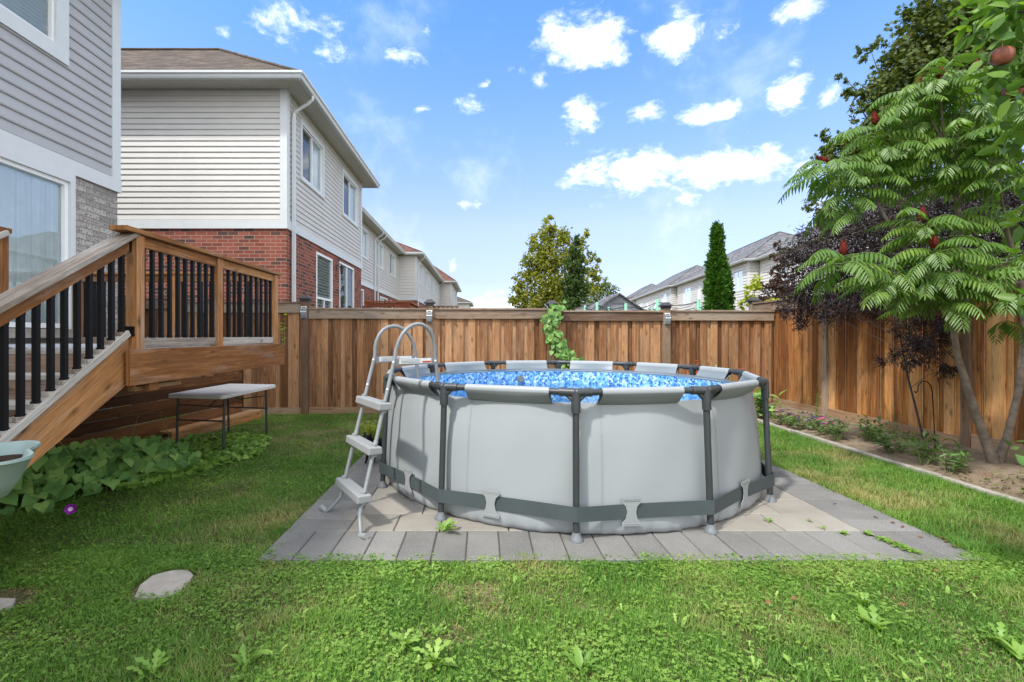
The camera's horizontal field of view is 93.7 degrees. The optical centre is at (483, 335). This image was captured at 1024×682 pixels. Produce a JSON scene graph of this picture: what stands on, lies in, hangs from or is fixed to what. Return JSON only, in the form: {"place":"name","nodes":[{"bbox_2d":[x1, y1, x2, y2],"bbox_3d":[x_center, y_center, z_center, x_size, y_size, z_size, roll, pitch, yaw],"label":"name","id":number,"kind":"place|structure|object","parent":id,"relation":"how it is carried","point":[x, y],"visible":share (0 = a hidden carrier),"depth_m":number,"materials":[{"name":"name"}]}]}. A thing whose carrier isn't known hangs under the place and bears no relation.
{"place":"outdoors","nodes":[
{"label":"outdoors","id":0,"kind":"place"},
{"bbox_2d":[9,344,224,348],"bbox_3d":[-4.300,0.102,4.900,2.300,0.012,1.900,0,0,0],"label":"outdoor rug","id":1,"kind":"object","parent":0,"point":[28,346],"visible":0.14,"depth_m":4.29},
{"bbox_2d":[0,360,1023,681],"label":"ground","id":2,"kind":"structure","parent":0,"point":[18,594],"depth_m":2.81,"materials":[{"name":"green plant"}]},
{"bbox_2d":[0,598,15,612],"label":"stepping stone","id":3,"kind":"object","parent":2,"relation":"on","point":[7,602],"visible":0.56,"depth_m":2.75,"materials":[{"name":"grey stone"}]},
{"bbox_2d":[0,440,40,498],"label":"tiered planter","id":4,"kind":"object","parent":2,"relation":"on","point":[16,457],"visible":1,"depth_m":1.69,"materials":[{"name":"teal plastic"}]},
{"bbox_2d":[0,0,121,439],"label":"grey house","id":5,"kind":"structure","parent":2,"relation":"on","point":[60,128],"depth_m":6.19,"materials":[{"name":"grey plastic"}]},
{"bbox_2d":[0,157,67,327],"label":"patio door","id":6,"kind":"structure","parent":5,"relation":"in","point":[7,168],"depth_m":5.87,"materials":[{"name":"plastic"}]},
{"bbox_2d":[0,0,68,65],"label":"window","id":7,"kind":"structure","parent":5,"relation":"in","point":[44,23],"depth_m":6.01,"materials":[{"name":"plastic"}]},
{"bbox_2d":[0,411,200,516],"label":"morning glory","id":8,"kind":"object","parent":2,"relation":"on","point":[52,471],"visible":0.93,"depth_m":4.79,"materials":[{"name":"green plant"}]},
{"bbox_2d":[0,225,284,467],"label":"deck","id":9,"kind":"structure","parent":2,"relation":"on","point":[51,396],"depth_m":3.90,"materials":[{"name":"brown wood"}]},
{"bbox_2d":[279,313,286,343],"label":"deck vine","id":10,"kind":"object","parent":9,"relation":"attached to","point":[281,329],"visible":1,"depth_m":6.38,"materials":[{"name":"green plant"}]},
{"bbox_2d":[134,569,192,601],"bbox_3d":[-1.962,1.549,2.960,0.293,0.043,0.348,0,0,0],"label":"stepping stone","id":11,"kind":"object","parent":2,"relation":"on","point":[171,581],"visible":0.78,"depth_m":2.95,"materials":[{"name":"grey stone"}]},
{"bbox_2d":[102,431,271,491],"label":"creeper leaves","id":12,"kind":"object","parent":2,"relation":"on","point":[209,449],"visible":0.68,"depth_m":6.12,"materials":[{"name":"green plant"}]},
{"bbox_2d":[168,384,274,449],"bbox_3d":[-3.751,1.163,7.000,0.834,0.776,1.502,0,0,3],"label":"folding table","id":13,"kind":"object","parent":2,"relation":"on","point":[224,392],"visible":0.94,"depth_m":6.60,"materials":[{"name":"plastic"}]},
{"bbox_2d":[117,48,380,307],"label":"sided house","id":14,"kind":"structure","parent":2,"relation":"on","point":[248,159],"depth_m":10.60,"materials":[{"name":"white plastic"}]},
{"bbox_2d":[299,118,324,198],"bbox_3d":[-4.383,-4.430,12.190,0.135,1.440,1.680,0,0,0],"label":"window","id":15,"kind":"structure","parent":14,"relation":"in","point":[312,152],"depth_m":12.16,"materials":[{"name":"plastic"}]},
{"bbox_2d":[316,251,332,307],"bbox_3d":[-4.410,-1.320,13.160,0.131,1.760,1.340,0,0,0],"label":"window","id":16,"kind":"structure","parent":14,"relation":"in","point":[324,264],"depth_m":13.33,"materials":[{"name":"glass"}]},
{"bbox_2d":[339,261,353,307],"bbox_3d":[-4.397,-1.000,15.320,0.106,2.520,1.620,0,0,0],"label":"patio door","id":17,"kind":"structure","parent":14,"relation":"in","point":[346,280],"depth_m":15.29,"materials":[{"name":"glass"}]},
{"bbox_2d":[341,168,357,227],"bbox_3d":[-4.383,-4.430,15.630,0.135,1.440,1.820,0,0,0],"label":"window","id":18,"kind":"structure","parent":14,"relation":"in","point":[349,191],"depth_m":15.60,"materials":[{"name":"plastic"}]},
{"bbox_2d":[360,420,382,436],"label":"shrub","id":19,"kind":"object","parent":2,"relation":"on","point":[373,429],"visible":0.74,"depth_m":7.26,"materials":[{"name":"green plant"}]},
{"bbox_2d":[361,206,404,307],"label":"sided house","id":20,"kind":"structure","parent":2,"relation":"on","point":[382,249],"depth_m":25.83,"materials":[{"name":"white plastic"}]},
{"bbox_2d":[361,289,363,307],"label":"window","id":21,"kind":"structure","parent":20,"relation":"in","point":[362,291],"depth_m":22.97,"materials":[{"name":"plastic"}]},
{"bbox_2d":[362,226,367,260],"bbox_3d":[-5.772,-4.450,22.870,0.135,1.460,1.860,0,0,0],"label":"window","id":22,"kind":"structure","parent":20,"relation":"in","point":[364,232],"depth_m":23.51,"materials":[{"name":"plastic"}]},
{"bbox_2d":[376,239,383,270],"bbox_3d":[-5.772,-4.450,26.520,0.135,1.460,1.760,0,0,0],"label":"window","id":23,"kind":"structure","parent":20,"relation":"in","point":[381,247],"depth_m":27.17,"materials":[{"name":"plastic"}]},
{"bbox_2d":[380,296,387,307],"bbox_3d":[-5.787,-1.425,27.720,0.106,1.570,2.020,0,0,0],"label":"window","id":24,"kind":"structure","parent":20,"relation":"in","point":[381,298],"depth_m":27.66,"materials":[{"name":"plastic"}]},
{"bbox_2d":[389,251,395,278],"bbox_3d":[-5.772,-4.450,30.220,0.135,1.460,1.960,0,0,0],"label":"window","id":25,"kind":"structure","parent":20,"relation":"in","point":[392,258],"depth_m":30.69,"materials":[{"name":"plastic"}]},
{"bbox_2d":[364,300,419,307],"bbox_3d":[-2.797,0.250,15.466,1.335,2.560,3.072,0,0,0],"label":"neighbour deck rail","id":26,"kind":"object","parent":2,"relation":"on","point":[408,303],"visible":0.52,"depth_m":13.98,"materials":[{"name":"red wood"}]},
{"bbox_2d":[362,306,458,307],"bbox_3d":[-2.670,0.237,17.500,3.540,2.665,0.100,0,0,0],"label":"neighbour fence","id":27,"kind":"object","parent":2,"relation":"on","point":[425,307],"visible":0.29,"depth_m":17.45,"materials":[{"name":"brown wood"}]},
{"bbox_2d":[397,242,443,307],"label":"sided house","id":28,"kind":"structure","parent":2,"relation":"on","point":[420,278],"depth_m":32.74,"materials":[{"name":"beige plastic"}]},
{"bbox_2d":[419,262,422,285],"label":"window","id":29,"kind":"structure","parent":28,"relation":"in","point":[420,266],"depth_m":34.64,"materials":[{"name":"glass"}]},
{"bbox_2d":[425,269,427,289],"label":"window","id":30,"kind":"structure","parent":28,"relation":"in","point":[426,272],"depth_m":38.10,"materials":[{"name":"glass"}]},
{"bbox_2d":[431,276,433,294],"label":"window","id":31,"kind":"structure","parent":28,"relation":"in","point":[432,281],"depth_m":42.97,"materials":[{"name":"glass"}]},
{"bbox_2d":[436,282,437,297],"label":"window","id":32,"kind":"structure","parent":28,"relation":"in","point":[436,282],"depth_m":46.57,"materials":[{"name":"glass"}]},
{"bbox_2d":[117,295,774,415],"bbox_3d":[-1.208,0.352,9.592,14.639,2.405,0.230,0,0,-3],"label":"back fence","id":33,"kind":"object","parent":2,"relation":"on","point":[324,368],"visible":0.41,"depth_m":9.65,"materials":[{"name":"brown wood"}]},
{"bbox_2d":[300,306,306,318],"bbox_3d":[-3.508,-0.453,9.349,0.110,0.245,0.066,0,0,-3],"label":"solar lamp","id":34,"kind":"object","parent":33,"relation":"attached to","point":[303,312],"visible":1,"depth_m":9.33,"materials":[{"name":"silver metal"}]},
{"bbox_2d":[426,310,431,322],"bbox_3d":[-1.071,-0.383,9.496,0.110,0.245,0.066,0,0,-3],"label":"solar lamp","id":35,"kind":"object","parent":33,"relation":"attached to","point":[428,316],"visible":1,"depth_m":9.47,"materials":[{"name":"silver metal"}]},
{"bbox_2d":[540,300,586,368],"bbox_3d":[1.606,0.329,9.593,0.964,2.119,0.265,0,0,0],"label":"fence vine","id":36,"kind":"object","parent":33,"relation":"attached to","point":[562,349],"visible":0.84,"depth_m":9.55,"materials":[{"name":"green plant"}]},
{"bbox_2d":[664,313,670,324],"bbox_3d":[3.770,-0.343,9.786,0.110,0.245,0.066,0,0,-3],"label":"solar lamp","id":37,"kind":"object","parent":33,"relation":"attached to","point":[667,318],"visible":1,"depth_m":9.77,"materials":[{"name":"silver metal"}]},
{"bbox_2d":[433,265,461,307],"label":"sided house","id":38,"kind":"structure","parent":2,"relation":"on","point":[450,288],"depth_m":49.18,"materials":[{"name":"beige plastic"}]},
{"bbox_2d":[457,297,473,307],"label":"bungalow","id":39,"kind":"object","parent":2,"relation":"on","point":[463,303],"visible":0.17,"depth_m":69.99,"materials":[{"name":"beige brick"}]},
{"bbox_2d":[0,566,1023,681],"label":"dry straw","id":40,"kind":"object","parent":2,"relation":"on","point":[473,616],"visible":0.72,"depth_m":2.67,"materials":[{"name":"plant"}]},
{"bbox_2d":[0,552,1023,681],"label":"broadleaf weeds","id":41,"kind":"object","parent":2,"relation":"on","point":[863,615],"visible":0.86,"depth_m":2.38,"materials":[{"name":"green plant"}]},
{"bbox_2d":[291,476,813,562],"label":"paving","id":42,"kind":"structure","parent":2,"relation":"on","point":[499,542],"depth_m":3.52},
{"bbox_2d":[348,476,859,531],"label":"paving slabs","id":43,"kind":"structure","parent":42,"relation":"on","point":[386,508],"depth_m":3.98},
{"bbox_2d":[377,360,776,543],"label":"swimming pool","id":44,"kind":"structure","parent":43,"relation":"on","point":[576,449],"depth_m":3.80,"materials":[{"name":"plastic"}]},
{"bbox_2d":[257,454,985,563],"bbox_3d":[0.945,1.533,5.725,4.962,0.033,4.942,0,0,0],"label":"paving border","id":45,"kind":"object","parent":42,"relation":"on","point":[331,527],"visible":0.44,"depth_m":3.53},
{"bbox_2d":[363,432,381,462],"bbox_3d":[-1.215,1.326,5.928,0.154,0.375,0.813,0,0,28],"label":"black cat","id":46,"kind":"object","parent":45,"relation":"on","point":[368,437],"visible":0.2,"depth_m":5.68},
{"bbox_2d":[319,322,439,539],"bbox_3d":[-0.731,0.707,4.240,1.151,1.656,0.835,0,0,-41],"label":"pool ladder","id":47,"kind":"object","parent":45,"relation":"on","point":[356,493],"visible":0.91,"depth_m":4.12,"materials":[{"name":"plastic"}]},
{"bbox_2d":[435,518,457,531],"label":"paving weed","id":48,"kind":"object","parent":45,"relation":"on","point":[447,526],"visible":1,"depth_m":3.72,"materials":[{"name":"green plant"}]},
{"bbox_2d":[863,529,874,535],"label":"paving weed","id":49,"kind":"object","parent":45,"relation":"on","point":[867,532],"visible":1,"depth_m":3.66,"materials":[{"name":"green plant"}]},
{"bbox_2d":[766,433,1003,604],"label":"fallen leaves","id":50,"kind":"object","parent":45,"relation":"on","point":[794,598],"visible":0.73,"depth_m":3.59,"materials":[{"name":"green plant"}]},
{"bbox_2d":[876,535,923,553],"bbox_3d":[2.994,1.508,3.465,0.137,0.022,0.312,0,0,-10],"label":"paving weed","id":51,"kind":"object","parent":45,"relation":"on","point":[903,546],"visible":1,"depth_m":3.46,"materials":[{"name":"green plant"}]},
{"bbox_2d":[507,214,602,307],"bbox_3d":[5.646,-4.068,38.102,7.628,11.259,4.337,0,0,0],"label":"poplar tree","id":52,"kind":"object","parent":2,"relation":"on","point":[548,288],"visible":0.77,"depth_m":37.63,"materials":[{"name":"green plant"}]},
{"bbox_2d":[557,234,592,309],"bbox_3d":[5.767,-2.451,30.095,2.239,8.004,1.933,0,0,0],"label":"columnar tree","id":53,"kind":"object","parent":2,"relation":"on","point":[573,264],"visible":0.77,"depth_m":29.84,"materials":[{"name":"green plant"}]},
{"bbox_2d":[586,275,620,305],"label":"round tree","id":54,"kind":"object","parent":2,"relation":"on","point":[605,285],"visible":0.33,"depth_m":43.71,"materials":[{"name":"green plant"}]},
{"bbox_2d":[627,283,654,302],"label":"sided house","id":55,"kind":"structure","parent":2,"relation":"on","point":[641,291],"depth_m":76.01,"materials":[{"name":"grey brick"}]},
{"bbox_2d":[584,299,702,310],"bbox_3d":[4.720,0.275,14.274,3.290,2.551,3.343,0,0,0],"label":"trampoline","id":56,"kind":"object","parent":2,"relation":"on","point":[699,306],"visible":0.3,"depth_m":13.03,"materials":[{"name":"blue metal"}]},
{"bbox_2d":[632,265,703,310],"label":"sided house","id":57,"kind":"structure","parent":2,"relation":"on","point":[664,291],"depth_m":57.82,"materials":[{"name":"grey"}]},
{"bbox_2d":[662,292,666,301],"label":"window","id":58,"kind":"structure","parent":57,"relation":"in","point":[664,295],"depth_m":56.14,"materials":[{"name":"glass"}]},
{"bbox_2d":[701,220,733,309],"bbox_3d":[6.826,-0.879,14.028,1.298,5.047,1.293,0,0,-36],"label":"cedar tree","id":59,"kind":"object","parent":2,"relation":"on","point":[717,282],"visible":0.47,"depth_m":13.83,"materials":[{"name":"green plant"}]},
{"bbox_2d":[728,280,735,309],"bbox_3d":[7.284,-0.040,14.239,0.740,3.381,0.710,0,0,0],"label":"cedar tree","id":60,"kind":"object","parent":2,"relation":"on","point":[731,299],"visible":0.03,"depth_m":14.10,"materials":[{"name":"green plant"}]},
{"bbox_2d":[672,231,795,309],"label":"sided house","id":61,"kind":"structure","parent":2,"relation":"on","point":[744,265],"depth_m":37.80,"materials":[{"name":"beige"}]},
{"bbox_2d":[683,286,690,304],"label":"window","id":62,"kind":"structure","parent":61,"relation":"in","point":[687,290],"depth_m":49.13,"materials":[{"name":"glass"}]},
{"bbox_2d":[697,282,700,299],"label":"window","id":63,"kind":"structure","parent":61,"relation":"in","point":[698,284],"depth_m":45.48,"materials":[{"name":"glass"}]},
{"bbox_2d":[732,268,742,291],"bbox_3d":[19.578,-4.225,36.786,0.135,1.710,1.949,0,0,6],"label":"window","id":64,"kind":"structure","parent":61,"relation":"in","point":[737,276],"depth_m":36.74,"materials":[{"name":"glass"}]},
{"bbox_2d":[737,274,762,309],"bbox_3d":[6.708,0.000,12.031,0.668,3.100,0.364,0,0,0],"label":"lime leaf sapling","id":65,"kind":"object","parent":2,"relation":"on","point":[754,283],"visible":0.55,"depth_m":11.99,"materials":[{"name":"green plant"}]},
{"bbox_2d":[755,239,796,319],"bbox_3d":[8.171,-0.540,13.013,1.444,4.181,1.065,0,0,30],"label":"purple leaf tree","id":66,"kind":"object","parent":2,"relation":"on","point":[771,284],"visible":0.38,"depth_m":12.96,"materials":[{"name":"green plant"}]},
{"bbox_2d":[746,261,1023,457],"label":"side fence","id":67,"kind":"object","parent":2,"relation":"on","point":[811,363],"visible":0.51,"depth_m":7.21,"materials":[{"name":"brown wood"}]},
{"bbox_2d":[754,178,1022,369],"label":"sided house","id":68,"kind":"structure","parent":2,"relation":"on","point":[766,263],"depth_m":30.98,"materials":[{"name":"beige plastic"}]},
{"bbox_2d":[755,403,1023,499],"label":"flower bed soil","id":69,"kind":"structure","parent":2,"relation":"on","point":[978,466],"depth_m":5.82,"materials":[{"name":"brown soil"}]},
{"bbox_2d":[753,387,785,416],"bbox_3d":[5.085,1.196,8.703,0.469,0.611,0.762,0,0,-30],"label":"hosta plant","id":70,"kind":"object","parent":69,"relation":"on","point":[758,400],"visible":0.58,"depth_m":8.67,"materials":[{"name":"green plant"}]},
{"bbox_2d":[762,409,803,424],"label":"petunia plant","id":71,"kind":"object","parent":69,"relation":"on","point":[780,420],"visible":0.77,"depth_m":8.16,"materials":[{"name":"green plant"}]},
{"bbox_2d":[780,413,825,429],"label":"petunia plant","id":72,"kind":"object","parent":69,"relation":"on","point":[796,424],"visible":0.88,"depth_m":7.75,"materials":[{"name":"green plant"}]},
{"bbox_2d":[806,391,822,416],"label":"bed weed","id":73,"kind":"object","parent":69,"relation":"on","point":[817,410],"visible":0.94,"depth_m":8.28,"materials":[{"name":"green plant"}]},
{"bbox_2d":[802,417,847,434],"bbox_3d":[5.216,1.380,7.306,0.564,0.245,0.507,0,0,0],"label":"petunia plant","id":74,"kind":"object","parent":69,"relation":"on","point":[818,426],"visible":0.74,"depth_m":7.29,"materials":[{"name":"green plant"}]},
{"bbox_2d":[822,418,852,439],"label":"perennial plant","id":75,"kind":"object","parent":69,"relation":"on","point":[837,436],"visible":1,"depth_m":6.95,"materials":[{"name":"green plant"}]},
{"bbox_2d":[851,414,889,441],"bbox_3d":[5.385,1.302,6.689,0.423,0.400,0.466,0,0,0],"label":"perennial plant","id":76,"kind":"object","parent":69,"relation":"on","point":[869,433],"visible":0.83,"depth_m":6.68,"materials":[{"name":"green plant"}]},
{"bbox_2d":[757,403,1023,494],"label":"bed seedlings","id":77,"kind":"object","parent":69,"relation":"on","point":[904,432],"visible":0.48,"depth_m":6.05,"materials":[{"name":"green plant"}]},
{"bbox_2d":[864,425,918,453],"bbox_3d":[5.179,1.319,6.124,0.516,0.365,0.439,0,0,7],"label":"perennial plant","id":78,"kind":"object","parent":69,"relation":"on","point":[881,441],"visible":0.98,"depth_m":6.09,"materials":[{"name":"green plant"}]},
{"bbox_2d":[883,405,901,437],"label":"bed weed","id":79,"kind":"object","parent":69,"relation":"on","point":[893,424],"visible":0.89,"depth_m":6.60,"materials":[{"name":"green plant"}]},
{"bbox_2d":[770,156,1023,439],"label":"elder shrub","id":80,"kind":"object","parent":69,"relation":"on","point":[875,246],"visible":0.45,"depth_m":7.04,"materials":[{"name":"purple plant"}]},
{"bbox_2d":[777,53,1023,463],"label":"sumac tree","id":81,"kind":"object","parent":69,"relation":"on","point":[924,285],"visible":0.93,"depth_m":5.00,"materials":[{"name":"green plant"}]},
{"bbox_2d":[914,381,935,456],"bbox_3d":[5.331,1.022,5.780,0.270,0.956,0.012,0,0,0],"label":"garden hook","id":82,"kind":"object","parent":69,"relation":"on","point":[932,405],"visible":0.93,"depth_m":5.78,"materials":[{"name":"black metal"}]},
{"bbox_2d":[900,430,950,463],"bbox_3d":[5.158,1.307,5.629,0.452,0.388,0.406,0,0,22],"label":"perennial plant","id":83,"kind":"object","parent":69,"relation":"on","point":[923,455],"visible":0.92,"depth_m":5.62,"materials":[{"name":"green plant"}]},
{"bbox_2d":[925,439,971,472],"bbox_3d":[5.160,1.330,5.250,0.427,0.344,0.414,0,0,0],"label":"perennial plant","id":84,"kind":"object","parent":69,"relation":"on","point":[956,461],"visible":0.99,"depth_m":5.25,"materials":[{"name":"green plant"}]},
{"bbox_2d":[1000,438,1023,465],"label":"climbing bindweed","id":85,"kind":"object","parent":69,"relation":"on","point":[1014,447],"visible":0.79,"depth_m":5.20,"materials":[{"name":"green plant"}]},
{"bbox_2d":[1015,454,1023,464],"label":"climbing bindweed","id":86,"kind":"object","parent":69,"relation":"on","point":[1020,459],"visible":1,"depth_m":4.75,"materials":[{"name":"green plant"}]},
{"bbox_2d":[757,418,1023,505],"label":"bed edging","id":87,"kind":"object","parent":2,"relation":"on","point":[917,469],"visible":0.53,"depth_m":5.57,"materials":[{"name":"concrete"}]},
{"bbox_2d":[801,0,1023,395],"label":"maple tree","id":88,"kind":"object","parent":2,"relation":"on","point":[907,61],"visible":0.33,"depth_m":11.34,"materials":[{"name":"green plant"}]},
{"bbox_2d":[944,0,1023,316],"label":"apple tree","id":89,"kind":"object","parent":2,"relation":"on","point":[995,24],"visible":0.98,"depth_m":2.10,"materials":[{"name":"green plant"}]},
{"bbox_2d":[988,40,1015,65],"bbox_3d":[2.166,-1.182,2.000,0.080,0.103,0.080,0,0,0],"label":"apple","id":90,"kind":"object","parent":89,"relation":"hanging from","point":[1003,55],"visible":0.98,"depth_m":1.98,"materials":[{"name":"red food"}]},
{"bbox_2d":[1001,78,1023,98],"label":"apple","id":91,"kind":"object","parent":89,"relation":"hanging from","point":[1004,91],"visible":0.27,"depth_m":2.05,"materials":[{"name":"red food"}]},
{"bbox_2d":[121,0,1023,307],"label":"sky","id":92,"kind":"structure","parent":0,"point":[642,125],"materials":[{"name":"blue"}]},
{"bbox_2d":[575,297,632,309],"bbox_3d":[4.750,0.025,19.400,2.000,3.050,2.000,0,0,0],"label":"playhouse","id":93,"kind":"object","parent":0,"point":[581,307],"visible":0.09,"depth_m":18.60,"materials":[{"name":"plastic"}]},
{"bbox_2d":[586,293,644,310],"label":"garden shed","id":94,"kind":"structure","parent":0,"point":[614,301],"depth_m":15.99,"materials":[{"name":"grey"}]}
]}

